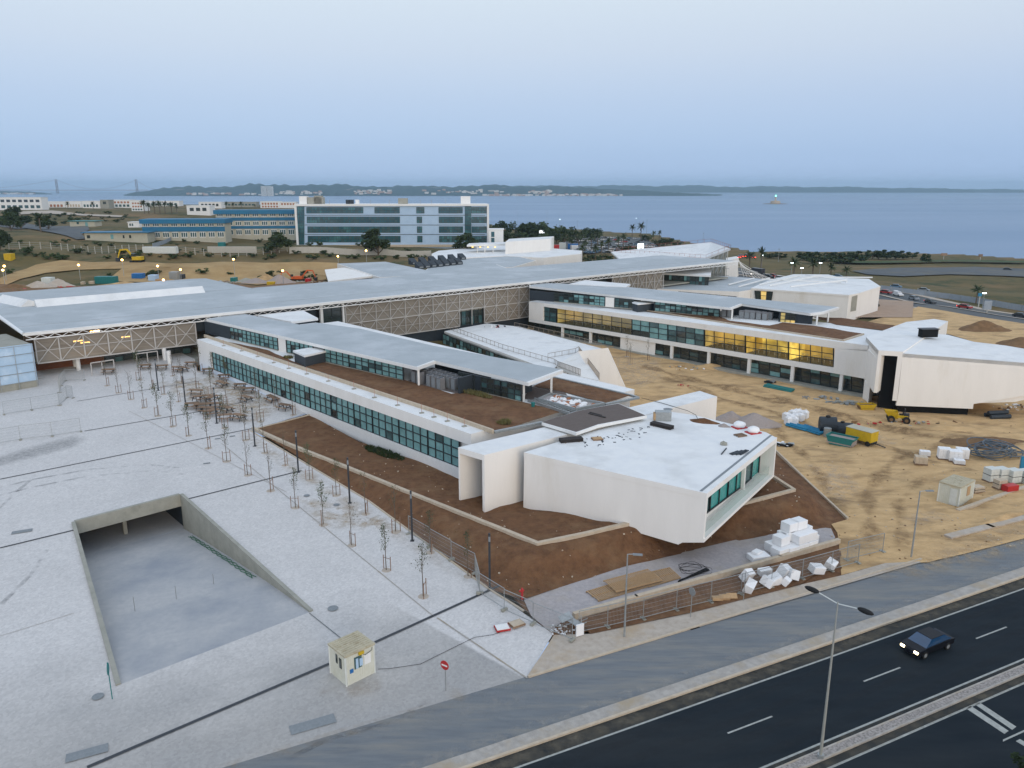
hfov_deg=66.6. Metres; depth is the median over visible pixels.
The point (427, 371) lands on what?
cooling unit
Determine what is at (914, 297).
car
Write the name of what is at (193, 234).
window
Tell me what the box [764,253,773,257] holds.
shore tree
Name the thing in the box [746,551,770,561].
foam block
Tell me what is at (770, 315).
cooling unit
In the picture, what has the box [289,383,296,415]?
sapling
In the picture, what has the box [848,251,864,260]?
shore tree
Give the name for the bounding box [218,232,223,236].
window
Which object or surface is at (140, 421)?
drain channel
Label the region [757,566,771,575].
foam block
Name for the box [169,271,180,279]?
lorry
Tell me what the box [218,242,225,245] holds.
portable toilet
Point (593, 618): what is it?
fence
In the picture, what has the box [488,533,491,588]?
lamp column
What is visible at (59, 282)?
earth heap
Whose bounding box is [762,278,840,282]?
steel beam
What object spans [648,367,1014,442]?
wheel ruts
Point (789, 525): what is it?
foam block
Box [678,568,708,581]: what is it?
beam bundle
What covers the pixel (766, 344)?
window
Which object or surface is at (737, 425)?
bulk bag
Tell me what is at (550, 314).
window
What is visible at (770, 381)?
rubble pile
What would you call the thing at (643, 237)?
conifer tree
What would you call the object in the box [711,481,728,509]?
window
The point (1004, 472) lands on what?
block pallet
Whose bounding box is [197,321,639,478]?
research wing
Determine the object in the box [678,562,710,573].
cable coil
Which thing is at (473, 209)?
window
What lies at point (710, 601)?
fence
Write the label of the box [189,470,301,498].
drain channel
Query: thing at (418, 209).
window
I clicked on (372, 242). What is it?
broadleaf tree
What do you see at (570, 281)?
window
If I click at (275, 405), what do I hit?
sapling
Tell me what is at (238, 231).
window
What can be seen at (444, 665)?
road sign
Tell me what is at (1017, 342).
earth heap
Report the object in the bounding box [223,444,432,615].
paving joint
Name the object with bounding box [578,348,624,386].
tilted slab
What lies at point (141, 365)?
picnic table
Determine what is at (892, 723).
median
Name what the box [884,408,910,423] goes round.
dumper
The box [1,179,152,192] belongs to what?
suspension bridge
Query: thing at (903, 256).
shore tree
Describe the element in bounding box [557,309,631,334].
window
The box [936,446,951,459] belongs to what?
block pallet
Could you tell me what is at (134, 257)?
excavator
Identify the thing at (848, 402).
rubble pile
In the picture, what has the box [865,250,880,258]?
shore tree
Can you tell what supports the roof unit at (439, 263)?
on the building at (508, 262)
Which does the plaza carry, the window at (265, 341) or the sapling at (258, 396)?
the sapling at (258, 396)
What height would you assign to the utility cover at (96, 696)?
0.020 m
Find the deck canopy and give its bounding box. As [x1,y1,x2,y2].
[542,403,646,435]
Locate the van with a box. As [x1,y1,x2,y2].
[751,268,764,275]
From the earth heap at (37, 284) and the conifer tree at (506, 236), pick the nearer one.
the earth heap at (37, 284)
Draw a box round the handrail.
[190,536,255,577]
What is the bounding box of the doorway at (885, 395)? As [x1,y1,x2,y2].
[877,356,897,408]
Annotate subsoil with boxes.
[512,531,843,636]
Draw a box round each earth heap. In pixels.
[0,283,29,287]
[26,281,56,287]
[48,279,74,286]
[105,281,132,284]
[236,278,249,281]
[258,274,272,279]
[690,418,719,424]
[694,363,721,369]
[914,424,977,431]
[939,437,1023,449]
[958,320,1011,331]
[971,509,1023,526]
[995,337,1023,348]
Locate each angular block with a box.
[458,391,776,543]
[751,274,880,319]
[862,319,1023,414]
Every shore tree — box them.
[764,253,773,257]
[772,252,787,258]
[796,252,811,259]
[803,256,828,262]
[806,251,819,258]
[812,251,837,259]
[823,252,844,259]
[829,256,853,263]
[839,252,855,259]
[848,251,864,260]
[853,253,871,260]
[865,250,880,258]
[873,249,886,258]
[880,250,895,258]
[888,250,904,258]
[896,251,910,258]
[906,252,919,257]
[920,254,931,262]
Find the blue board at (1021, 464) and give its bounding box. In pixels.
[1019,456,1023,467]
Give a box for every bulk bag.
[731,421,747,429]
[744,426,761,434]
[782,412,790,419]
[784,415,791,424]
[792,415,798,423]
[798,412,804,421]
[801,409,808,418]
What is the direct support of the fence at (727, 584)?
on the planting strip at (704, 605)
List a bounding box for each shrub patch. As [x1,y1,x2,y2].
[364,444,404,460]
[457,387,492,398]
[496,418,511,424]
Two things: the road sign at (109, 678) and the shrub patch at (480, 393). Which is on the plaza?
the road sign at (109, 678)
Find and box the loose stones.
[636,374,1021,561]
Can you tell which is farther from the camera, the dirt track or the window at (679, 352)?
the dirt track
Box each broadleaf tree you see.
[0,206,32,227]
[0,212,22,230]
[0,229,12,249]
[34,215,57,228]
[262,232,293,252]
[360,228,390,255]
[452,232,478,248]
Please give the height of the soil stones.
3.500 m
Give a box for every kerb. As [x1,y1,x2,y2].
[459,575,1023,767]
[527,558,921,677]
[776,664,1023,767]
[799,672,1023,767]
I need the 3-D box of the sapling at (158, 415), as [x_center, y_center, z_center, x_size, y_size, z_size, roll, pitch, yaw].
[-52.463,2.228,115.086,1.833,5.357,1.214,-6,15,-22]
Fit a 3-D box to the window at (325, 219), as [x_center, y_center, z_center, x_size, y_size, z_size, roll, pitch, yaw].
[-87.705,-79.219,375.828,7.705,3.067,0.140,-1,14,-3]
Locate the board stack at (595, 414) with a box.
[588,412,605,417]
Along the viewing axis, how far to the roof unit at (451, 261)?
264.97 m
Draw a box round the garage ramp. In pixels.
[71,493,312,685]
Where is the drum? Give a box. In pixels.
[823,427,831,436]
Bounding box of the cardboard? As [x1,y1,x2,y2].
[711,593,737,600]
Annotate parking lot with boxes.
[556,236,660,253]
[854,267,1023,276]
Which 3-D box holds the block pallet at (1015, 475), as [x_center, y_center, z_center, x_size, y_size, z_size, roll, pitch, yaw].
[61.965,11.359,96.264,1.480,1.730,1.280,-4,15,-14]
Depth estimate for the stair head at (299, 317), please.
153.61 m
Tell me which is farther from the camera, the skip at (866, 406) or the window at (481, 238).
the window at (481, 238)
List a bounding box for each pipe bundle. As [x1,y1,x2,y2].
[763,383,794,391]
[785,422,809,430]
[798,424,823,434]
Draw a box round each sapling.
[101,358,109,385]
[114,368,121,393]
[125,371,133,399]
[131,350,143,380]
[137,377,146,408]
[146,357,153,387]
[149,383,161,416]
[157,363,166,394]
[162,391,176,426]
[172,370,180,401]
[181,404,193,436]
[191,363,198,388]
[196,344,202,371]
[200,386,210,419]
[201,411,211,449]
[207,368,212,395]
[209,352,214,377]
[218,393,227,428]
[220,357,228,383]
[220,376,228,404]
[220,425,230,462]
[237,404,249,440]
[238,383,245,412]
[241,438,251,476]
[251,372,258,398]
[253,386,263,422]
[258,420,266,453]
[266,450,274,491]
[273,380,278,406]
[280,430,288,466]
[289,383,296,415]
[289,467,299,508]
[300,442,313,480]
[316,482,329,526]
[330,458,339,496]
[346,501,357,547]
[359,466,369,515]
[379,523,390,572]
[387,480,400,533]
[411,542,428,598]
[421,510,435,554]
[463,531,472,578]
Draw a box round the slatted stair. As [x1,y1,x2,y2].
[527,398,576,413]
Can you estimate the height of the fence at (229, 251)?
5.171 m
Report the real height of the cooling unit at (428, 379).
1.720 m
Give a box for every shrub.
[19,247,32,252]
[41,254,53,258]
[53,255,64,259]
[70,248,81,252]
[133,251,143,255]
[168,253,181,258]
[195,268,209,272]
[308,254,318,258]
[349,254,360,258]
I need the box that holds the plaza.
[0,353,551,767]
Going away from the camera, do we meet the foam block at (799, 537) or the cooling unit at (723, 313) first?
the foam block at (799, 537)
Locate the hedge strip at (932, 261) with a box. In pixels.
[849,260,1023,262]
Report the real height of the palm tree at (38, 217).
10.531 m
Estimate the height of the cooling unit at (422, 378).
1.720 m
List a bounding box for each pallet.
[494,623,510,632]
[507,618,525,628]
[591,436,603,440]
[733,433,746,437]
[913,454,927,465]
[918,449,930,456]
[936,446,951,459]
[948,448,963,461]
[952,458,965,465]
[955,446,969,459]
[974,484,984,493]
[981,466,999,482]
[992,478,1007,489]
[995,466,1010,479]
[1008,467,1022,483]
[1019,468,1023,483]
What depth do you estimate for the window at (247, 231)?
401.69 m
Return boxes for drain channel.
[0,530,72,547]
[1,428,250,478]
[80,381,194,400]
[86,411,199,430]
[87,663,328,767]
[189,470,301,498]
[374,585,499,642]
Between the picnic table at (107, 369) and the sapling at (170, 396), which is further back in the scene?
the picnic table at (107, 369)
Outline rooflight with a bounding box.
[0,286,204,306]
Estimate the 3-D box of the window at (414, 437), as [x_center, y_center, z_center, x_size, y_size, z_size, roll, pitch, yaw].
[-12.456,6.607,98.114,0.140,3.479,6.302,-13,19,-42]
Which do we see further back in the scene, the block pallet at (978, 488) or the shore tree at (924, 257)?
the shore tree at (924, 257)
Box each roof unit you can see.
[408,258,416,264]
[415,262,424,268]
[418,257,426,261]
[421,261,430,267]
[428,256,436,260]
[428,260,436,267]
[434,260,443,266]
[440,259,449,265]
[447,254,455,258]
[447,258,455,264]
[453,258,462,264]
[457,253,465,259]
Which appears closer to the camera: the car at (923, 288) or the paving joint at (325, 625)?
the paving joint at (325, 625)
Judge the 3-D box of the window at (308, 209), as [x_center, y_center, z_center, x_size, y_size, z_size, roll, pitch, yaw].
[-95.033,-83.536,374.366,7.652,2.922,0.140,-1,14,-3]
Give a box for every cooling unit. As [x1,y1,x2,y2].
[411,370,416,382]
[416,371,424,383]
[425,370,431,381]
[426,374,433,386]
[431,375,439,388]
[436,376,444,389]
[445,375,453,388]
[450,377,457,390]
[721,309,726,316]
[727,310,733,317]
[739,310,744,318]
[744,311,749,318]
[750,311,755,319]
[756,312,762,319]
[762,312,768,320]
[767,312,773,319]
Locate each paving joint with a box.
[128,410,285,491]
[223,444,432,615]
[309,613,340,637]
[437,617,527,677]
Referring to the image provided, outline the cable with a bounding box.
[385,632,499,668]
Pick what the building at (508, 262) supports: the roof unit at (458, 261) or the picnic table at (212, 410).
the roof unit at (458, 261)
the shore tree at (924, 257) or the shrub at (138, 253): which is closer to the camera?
the shrub at (138, 253)
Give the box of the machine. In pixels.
[3,253,15,260]
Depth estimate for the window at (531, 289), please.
210.77 m
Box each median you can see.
[739,274,1023,318]
[781,665,1023,767]
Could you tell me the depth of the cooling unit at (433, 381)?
108.75 m
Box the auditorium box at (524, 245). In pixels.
[505,236,553,253]
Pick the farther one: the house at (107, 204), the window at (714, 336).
the house at (107, 204)
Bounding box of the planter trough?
[538,393,604,410]
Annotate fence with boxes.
[0,426,21,442]
[2,397,32,414]
[8,242,142,253]
[18,422,53,440]
[30,393,60,409]
[50,418,81,436]
[57,375,61,392]
[57,386,66,405]
[59,370,64,385]
[64,369,85,380]
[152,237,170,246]
[176,246,287,256]
[289,247,430,256]
[406,515,432,546]
[427,529,454,560]
[448,541,474,574]
[472,556,482,593]
[476,573,505,610]
[501,589,535,625]
[529,603,575,642]
[579,605,609,630]
[604,597,645,628]
[641,589,678,620]
[673,581,713,610]
[711,574,743,603]
[737,566,773,595]
[771,559,804,587]
[800,551,834,579]
[832,544,860,571]
[845,533,885,561]
[880,285,1023,310]
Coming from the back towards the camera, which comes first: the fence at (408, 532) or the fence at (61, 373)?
the fence at (61, 373)
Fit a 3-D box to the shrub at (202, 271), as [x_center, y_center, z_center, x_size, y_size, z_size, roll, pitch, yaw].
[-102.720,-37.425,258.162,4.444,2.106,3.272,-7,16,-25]
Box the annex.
[488,228,503,242]
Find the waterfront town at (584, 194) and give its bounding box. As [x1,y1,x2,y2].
[482,193,622,195]
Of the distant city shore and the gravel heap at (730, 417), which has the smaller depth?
the gravel heap at (730, 417)
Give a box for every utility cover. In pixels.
[11,528,32,533]
[65,743,107,762]
[91,693,103,699]
[289,714,336,734]
[328,605,337,610]
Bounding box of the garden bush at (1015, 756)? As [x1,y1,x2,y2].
[1009,752,1023,767]
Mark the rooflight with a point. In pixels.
(13, 301)
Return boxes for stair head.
[258,310,317,324]
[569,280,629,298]
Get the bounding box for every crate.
[570,245,577,249]
[1001,483,1018,491]
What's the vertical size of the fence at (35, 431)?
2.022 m
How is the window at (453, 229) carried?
in the office building at (402, 222)
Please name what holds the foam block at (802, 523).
on the foam block
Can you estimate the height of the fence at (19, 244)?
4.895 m
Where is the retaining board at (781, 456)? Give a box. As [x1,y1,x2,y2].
[776,450,848,519]
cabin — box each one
[41,277,54,283]
[142,247,178,253]
[327,630,375,686]
[936,474,975,506]
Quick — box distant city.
[0,192,34,193]
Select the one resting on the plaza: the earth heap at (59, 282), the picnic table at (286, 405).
the picnic table at (286, 405)
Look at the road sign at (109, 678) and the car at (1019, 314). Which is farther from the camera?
the car at (1019, 314)
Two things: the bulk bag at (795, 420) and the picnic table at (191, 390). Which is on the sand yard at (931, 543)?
the bulk bag at (795, 420)
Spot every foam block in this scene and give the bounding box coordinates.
[738,568,755,581]
[742,577,756,593]
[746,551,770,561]
[751,548,762,555]
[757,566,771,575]
[759,575,775,588]
[764,540,775,551]
[768,571,782,585]
[770,545,788,555]
[772,532,790,546]
[776,563,790,577]
[777,529,791,540]
[780,518,797,532]
[781,576,791,586]
[785,542,799,551]
[787,568,800,580]
[790,516,807,530]
[791,530,808,544]
[796,543,808,548]
[801,528,817,541]
[807,563,826,574]
[808,540,817,545]
[824,557,838,569]
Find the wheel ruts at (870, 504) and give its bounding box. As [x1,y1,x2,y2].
[863,444,948,538]
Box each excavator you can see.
[115,249,144,261]
[281,271,293,280]
[294,270,317,280]
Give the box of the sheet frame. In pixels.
[548,611,587,636]
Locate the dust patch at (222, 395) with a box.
[177,382,267,414]
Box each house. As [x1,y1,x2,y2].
[0,197,48,209]
[48,201,65,207]
[65,201,82,207]
[82,201,100,207]
[100,200,114,208]
[114,200,130,207]
[130,200,149,210]
[149,201,182,205]
[186,205,215,215]
[199,202,224,208]
[225,202,259,206]
[260,201,281,207]
[280,202,297,207]
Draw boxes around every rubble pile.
[219,280,237,283]
[294,280,327,282]
[669,365,706,369]
[764,380,775,383]
[777,441,794,446]
[802,395,838,399]
[825,400,864,404]
[851,420,957,425]
[993,403,1023,409]
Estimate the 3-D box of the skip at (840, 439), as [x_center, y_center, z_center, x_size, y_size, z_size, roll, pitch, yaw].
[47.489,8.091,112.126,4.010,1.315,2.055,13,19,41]
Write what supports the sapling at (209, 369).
on the plaza
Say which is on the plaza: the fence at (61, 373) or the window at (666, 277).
the fence at (61, 373)
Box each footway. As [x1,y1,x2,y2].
[528,561,919,674]
[765,273,1013,313]
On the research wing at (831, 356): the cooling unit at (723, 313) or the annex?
the cooling unit at (723, 313)
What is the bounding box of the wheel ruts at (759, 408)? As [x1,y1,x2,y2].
[668,378,936,461]
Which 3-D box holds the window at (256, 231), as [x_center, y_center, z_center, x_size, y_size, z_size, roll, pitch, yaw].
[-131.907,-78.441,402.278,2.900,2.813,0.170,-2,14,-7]
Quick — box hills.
[124,183,721,195]
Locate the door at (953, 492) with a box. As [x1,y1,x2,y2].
[949,488,957,505]
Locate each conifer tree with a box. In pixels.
[489,223,502,227]
[497,220,515,231]
[503,232,510,241]
[504,231,523,240]
[507,223,528,237]
[518,232,547,237]
[519,222,538,236]
[526,221,549,234]
[540,224,561,236]
[545,227,565,242]
[553,226,576,242]
[570,230,588,241]
[581,228,595,237]
[588,228,603,239]
[616,245,631,249]
[639,234,654,239]
[651,239,668,246]
[661,238,674,244]
[672,241,683,245]
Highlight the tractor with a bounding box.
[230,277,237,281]
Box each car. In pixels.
[880,289,891,293]
[890,284,901,287]
[893,290,903,295]
[900,627,954,658]
[908,295,919,299]
[917,287,929,290]
[924,299,936,303]
[957,303,972,308]
[1012,312,1023,317]
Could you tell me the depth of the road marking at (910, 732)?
52.12 m
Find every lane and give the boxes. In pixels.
[0,223,88,238]
[19,210,122,216]
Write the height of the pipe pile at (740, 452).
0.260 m
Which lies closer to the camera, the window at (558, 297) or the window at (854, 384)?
the window at (854, 384)
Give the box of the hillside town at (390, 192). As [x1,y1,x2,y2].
[186,189,551,194]
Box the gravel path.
[524,528,834,632]
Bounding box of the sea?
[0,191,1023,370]
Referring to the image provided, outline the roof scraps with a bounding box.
[584,426,649,446]
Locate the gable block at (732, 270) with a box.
[725,256,768,277]
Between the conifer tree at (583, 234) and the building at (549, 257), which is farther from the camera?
the conifer tree at (583, 234)
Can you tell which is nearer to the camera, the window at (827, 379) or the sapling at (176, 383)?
the sapling at (176, 383)
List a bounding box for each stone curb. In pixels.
[250,430,523,611]
[251,427,628,545]
[259,414,309,427]
[743,475,795,505]
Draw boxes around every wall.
[207,246,256,252]
[572,538,840,619]
[944,515,1023,538]
[956,485,1023,510]
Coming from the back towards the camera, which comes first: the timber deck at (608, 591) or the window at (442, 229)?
the window at (442, 229)
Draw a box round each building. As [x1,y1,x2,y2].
[0,334,37,392]
[80,231,157,242]
[139,218,232,242]
[213,209,295,239]
[294,196,488,247]
[325,262,504,281]
[426,256,535,269]
[431,242,581,265]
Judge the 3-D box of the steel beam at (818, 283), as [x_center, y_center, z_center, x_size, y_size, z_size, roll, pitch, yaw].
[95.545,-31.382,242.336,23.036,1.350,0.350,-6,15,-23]
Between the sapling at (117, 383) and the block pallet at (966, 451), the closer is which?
the block pallet at (966, 451)
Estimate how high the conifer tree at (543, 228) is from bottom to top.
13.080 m
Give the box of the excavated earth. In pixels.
[113,262,337,284]
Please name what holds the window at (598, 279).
in the lattice hall
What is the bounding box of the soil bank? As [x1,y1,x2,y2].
[259,414,845,598]
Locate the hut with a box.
[128,221,141,227]
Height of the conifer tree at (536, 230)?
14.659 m
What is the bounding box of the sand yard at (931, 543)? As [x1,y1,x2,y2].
[527,327,1023,574]
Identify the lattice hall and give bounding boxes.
[0,255,738,378]
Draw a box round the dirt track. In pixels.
[0,260,168,283]
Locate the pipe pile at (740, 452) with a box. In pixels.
[721,448,748,454]
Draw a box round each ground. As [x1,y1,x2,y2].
[0,205,1023,641]
[0,280,324,292]
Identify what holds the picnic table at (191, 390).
on the plaza
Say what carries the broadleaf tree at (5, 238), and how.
on the ground at (1006, 289)
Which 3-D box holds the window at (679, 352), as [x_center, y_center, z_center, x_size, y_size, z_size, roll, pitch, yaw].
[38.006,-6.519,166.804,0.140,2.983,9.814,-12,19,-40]
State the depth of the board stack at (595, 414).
93.75 m
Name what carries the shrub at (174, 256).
on the ground at (1006, 289)
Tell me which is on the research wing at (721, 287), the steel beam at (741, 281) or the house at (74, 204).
the steel beam at (741, 281)
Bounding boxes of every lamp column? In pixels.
[154,359,159,390]
[181,371,185,401]
[213,387,217,423]
[251,407,256,446]
[295,430,300,472]
[347,457,351,503]
[410,491,414,541]
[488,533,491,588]
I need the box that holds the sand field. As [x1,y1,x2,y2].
[868,307,1023,344]
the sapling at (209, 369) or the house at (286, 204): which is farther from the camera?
the house at (286, 204)
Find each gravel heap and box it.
[238,278,265,284]
[264,274,295,284]
[716,411,740,423]
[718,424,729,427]
[738,413,781,428]
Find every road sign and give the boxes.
[107,662,112,698]
[440,660,448,690]
[689,587,694,616]
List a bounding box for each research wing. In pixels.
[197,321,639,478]
[529,300,894,396]
[641,276,767,310]
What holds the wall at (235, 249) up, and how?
on the ground at (1006, 289)
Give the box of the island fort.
[765,195,782,203]
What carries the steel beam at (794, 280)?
on the angular block at (853, 298)
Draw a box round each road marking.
[514,588,1023,767]
[727,716,771,733]
[760,658,1023,767]
[828,682,1023,767]
[864,667,899,681]
[968,706,1007,733]
[976,627,1006,638]
[976,703,1015,729]
[1003,730,1023,740]
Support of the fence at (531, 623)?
on the plaza
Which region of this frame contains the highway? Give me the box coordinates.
[472,578,1023,767]
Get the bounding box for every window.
[105,354,124,362]
[124,351,141,359]
[141,349,158,357]
[155,232,159,237]
[158,347,174,355]
[163,232,168,237]
[172,232,178,237]
[174,345,190,353]
[181,232,187,237]
[190,232,196,236]
[199,232,205,236]
[208,232,214,236]
[212,352,227,373]
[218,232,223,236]
[227,358,243,380]
[229,327,246,341]
[236,229,241,234]
[242,363,259,387]
[245,229,250,234]
[247,331,260,345]
[254,229,259,234]
[258,369,272,392]
[260,334,278,349]
[262,229,267,234]
[271,374,290,399]
[285,340,299,353]
[288,229,293,234]
[290,380,310,407]
[297,206,303,244]
[300,343,313,348]
[306,207,321,212]
[307,217,322,222]
[307,226,322,232]
[308,236,323,241]
[310,388,331,416]
[322,207,334,212]
[323,217,337,222]
[323,226,338,232]
[323,304,341,322]
[324,236,338,241]
[324,349,349,366]
[331,395,354,425]
[335,207,347,212]
[338,217,353,222]
[339,226,353,232]
[339,236,353,241]
[348,207,362,212]
[349,355,375,372]
[354,217,368,222]
[354,226,368,232]
[354,236,367,241]
[354,403,373,432]
[354,655,361,669]
[369,217,384,222]
[369,226,384,232]
[372,410,399,443]
[375,207,386,212]
[375,361,403,379]
[385,217,399,222]
[385,226,399,232]
[385,236,400,241]
[387,207,399,212]
[399,420,428,454]
[416,207,423,212]
[417,217,421,222]
[417,226,421,232]
[417,236,421,241]
[428,430,459,466]
[439,207,448,212]
[439,217,449,222]
[439,226,449,232]
[439,236,449,241]
[442,334,459,348]
[449,207,462,212]
[450,217,462,222]
[450,226,462,232]
[450,236,456,241]
[458,372,474,389]
[460,310,470,325]
[460,340,477,352]
[465,206,470,241]
[471,207,486,212]
[471,308,482,323]
[472,217,486,222]
[472,226,486,232]
[472,236,486,241]
[478,347,502,357]
[480,376,500,395]
[501,381,521,400]
[530,281,556,290]
[534,323,560,335]
[544,307,556,322]
[554,293,573,302]
[557,279,581,283]
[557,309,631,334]
[564,328,588,340]
[574,294,589,304]
[582,276,606,281]
[589,296,604,305]
[592,332,619,346]
[614,298,633,308]
[632,319,667,340]
[654,302,675,312]
[655,343,669,356]
[662,275,671,280]
[668,324,704,346]
[672,275,683,281]
[673,346,706,363]
[676,304,697,314]
[684,276,695,284]
[696,276,708,284]
[697,307,719,316]
[705,331,745,352]
[707,495,711,512]
[710,353,747,370]
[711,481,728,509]
[728,471,741,496]
[745,455,760,483]
[746,337,788,359]
[751,359,790,379]
[754,291,772,300]
[779,312,796,322]
[789,342,833,366]
[794,367,839,388]
[843,375,862,392]
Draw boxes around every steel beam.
[728,277,754,284]
[738,277,769,286]
[759,275,800,284]
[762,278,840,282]
[769,274,821,285]
[790,279,846,286]
[800,276,872,277]
[805,274,846,281]
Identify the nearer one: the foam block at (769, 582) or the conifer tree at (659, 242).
the foam block at (769, 582)
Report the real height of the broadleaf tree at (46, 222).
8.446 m
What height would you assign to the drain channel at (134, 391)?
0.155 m
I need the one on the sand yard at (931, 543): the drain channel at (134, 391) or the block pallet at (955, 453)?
the block pallet at (955, 453)
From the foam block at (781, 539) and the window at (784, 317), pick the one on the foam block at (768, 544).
the foam block at (781, 539)
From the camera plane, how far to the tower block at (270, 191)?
6202.37 m
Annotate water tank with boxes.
[818,415,837,431]
[837,421,852,433]
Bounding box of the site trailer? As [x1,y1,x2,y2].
[846,424,885,447]
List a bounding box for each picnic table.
[100,368,114,374]
[138,364,150,369]
[156,364,168,370]
[177,366,190,371]
[184,361,197,366]
[184,402,198,408]
[189,389,202,394]
[189,395,205,401]
[193,402,207,410]
[197,406,213,413]
[203,408,219,416]
[204,394,218,400]
[208,402,222,408]
[213,380,229,386]
[217,374,229,379]
[217,413,231,421]
[219,405,235,412]
[232,383,247,389]
[232,413,247,421]
[237,395,253,402]
[241,387,254,391]
[263,394,279,402]
[276,403,291,410]
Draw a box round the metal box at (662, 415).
[653,410,671,420]
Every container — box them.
[94,276,118,283]
[131,273,144,278]
[148,274,158,280]
[559,243,565,248]
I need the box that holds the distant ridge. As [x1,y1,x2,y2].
[512,185,1023,192]
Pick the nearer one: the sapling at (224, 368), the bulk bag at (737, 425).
the bulk bag at (737, 425)
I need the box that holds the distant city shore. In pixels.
[0,191,49,193]
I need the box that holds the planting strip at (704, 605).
[579,545,840,633]
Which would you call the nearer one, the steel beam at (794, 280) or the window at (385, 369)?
the window at (385, 369)
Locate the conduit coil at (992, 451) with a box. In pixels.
[966,437,1023,460]
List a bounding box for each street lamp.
[623,553,642,636]
[805,586,873,758]
[910,490,933,556]
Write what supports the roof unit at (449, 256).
on the building at (508, 262)
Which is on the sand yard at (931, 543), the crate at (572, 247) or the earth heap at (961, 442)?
the earth heap at (961, 442)
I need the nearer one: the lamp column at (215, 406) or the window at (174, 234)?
the lamp column at (215, 406)
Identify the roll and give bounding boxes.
[984,410,1011,418]
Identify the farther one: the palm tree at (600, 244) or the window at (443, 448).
the palm tree at (600, 244)
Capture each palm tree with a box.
[31,213,45,231]
[139,200,145,213]
[156,200,161,213]
[168,202,174,213]
[574,232,582,246]
[579,244,585,258]
[587,234,595,246]
[591,244,599,258]
[593,231,601,244]
[598,240,604,254]
[606,237,612,249]
[615,235,622,247]
[621,232,627,245]
[637,223,644,238]
[743,250,755,269]
[758,246,766,267]
[788,256,800,273]
[808,257,820,273]
[828,263,835,274]
[841,264,851,276]
[970,284,984,303]
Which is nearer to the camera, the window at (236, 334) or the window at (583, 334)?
the window at (236, 334)
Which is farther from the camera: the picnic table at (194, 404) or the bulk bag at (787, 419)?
the bulk bag at (787, 419)
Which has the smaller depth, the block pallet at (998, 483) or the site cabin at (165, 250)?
the block pallet at (998, 483)
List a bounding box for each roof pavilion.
[204,314,562,401]
[529,283,838,324]
[662,267,710,284]
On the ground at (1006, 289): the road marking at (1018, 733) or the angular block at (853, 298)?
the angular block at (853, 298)
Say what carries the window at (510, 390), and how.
in the roof pavilion at (381, 354)
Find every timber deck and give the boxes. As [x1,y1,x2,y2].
[586,576,649,601]
[603,569,662,592]
[636,567,680,586]
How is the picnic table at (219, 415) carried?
on the plaza
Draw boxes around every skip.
[826,431,858,447]
[857,403,876,409]
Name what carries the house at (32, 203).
on the ground at (1006, 289)
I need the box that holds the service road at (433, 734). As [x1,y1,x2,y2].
[223,538,1023,767]
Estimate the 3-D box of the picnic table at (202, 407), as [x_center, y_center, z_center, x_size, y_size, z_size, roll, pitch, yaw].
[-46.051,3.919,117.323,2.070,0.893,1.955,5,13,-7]
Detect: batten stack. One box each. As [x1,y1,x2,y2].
[559,436,582,442]
[650,421,673,429]
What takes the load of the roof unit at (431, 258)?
on the building at (508, 262)
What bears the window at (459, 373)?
in the roof pavilion at (381, 354)
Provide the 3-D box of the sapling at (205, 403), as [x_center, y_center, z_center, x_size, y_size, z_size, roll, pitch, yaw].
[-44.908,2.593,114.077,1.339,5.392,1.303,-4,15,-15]
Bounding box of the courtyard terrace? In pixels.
[442,322,601,380]
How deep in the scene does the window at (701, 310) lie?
171.32 m
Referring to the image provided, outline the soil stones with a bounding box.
[289,429,799,588]
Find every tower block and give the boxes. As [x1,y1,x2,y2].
[261,186,267,195]
[267,186,273,195]
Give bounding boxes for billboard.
[983,301,991,313]
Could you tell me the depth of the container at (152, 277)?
238.18 m
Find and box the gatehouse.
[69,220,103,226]
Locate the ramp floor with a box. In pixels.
[79,511,308,683]
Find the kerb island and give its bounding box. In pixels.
[423,567,1023,767]
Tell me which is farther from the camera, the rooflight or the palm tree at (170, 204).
the palm tree at (170, 204)
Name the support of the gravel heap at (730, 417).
on the sand yard at (931, 543)
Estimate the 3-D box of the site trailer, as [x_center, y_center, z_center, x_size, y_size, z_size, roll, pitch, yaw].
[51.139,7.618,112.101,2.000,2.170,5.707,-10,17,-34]
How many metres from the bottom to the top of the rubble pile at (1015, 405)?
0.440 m
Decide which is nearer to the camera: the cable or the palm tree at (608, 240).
the cable
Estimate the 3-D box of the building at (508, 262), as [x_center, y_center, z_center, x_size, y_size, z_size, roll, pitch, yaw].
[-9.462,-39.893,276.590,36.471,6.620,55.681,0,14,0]
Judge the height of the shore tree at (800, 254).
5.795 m
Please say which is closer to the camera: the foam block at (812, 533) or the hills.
the foam block at (812, 533)
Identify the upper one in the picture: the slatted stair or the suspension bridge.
the suspension bridge
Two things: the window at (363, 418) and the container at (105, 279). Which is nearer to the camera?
the window at (363, 418)
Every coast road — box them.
[738,268,747,274]
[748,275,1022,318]
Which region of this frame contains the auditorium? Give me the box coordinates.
[611,239,730,275]
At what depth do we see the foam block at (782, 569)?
71.74 m
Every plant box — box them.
[293,347,325,366]
[632,301,653,311]
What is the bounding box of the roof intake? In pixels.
[918,327,939,336]
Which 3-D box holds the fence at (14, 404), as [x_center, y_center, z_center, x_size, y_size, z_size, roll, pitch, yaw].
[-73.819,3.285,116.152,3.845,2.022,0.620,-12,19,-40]
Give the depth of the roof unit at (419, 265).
253.11 m

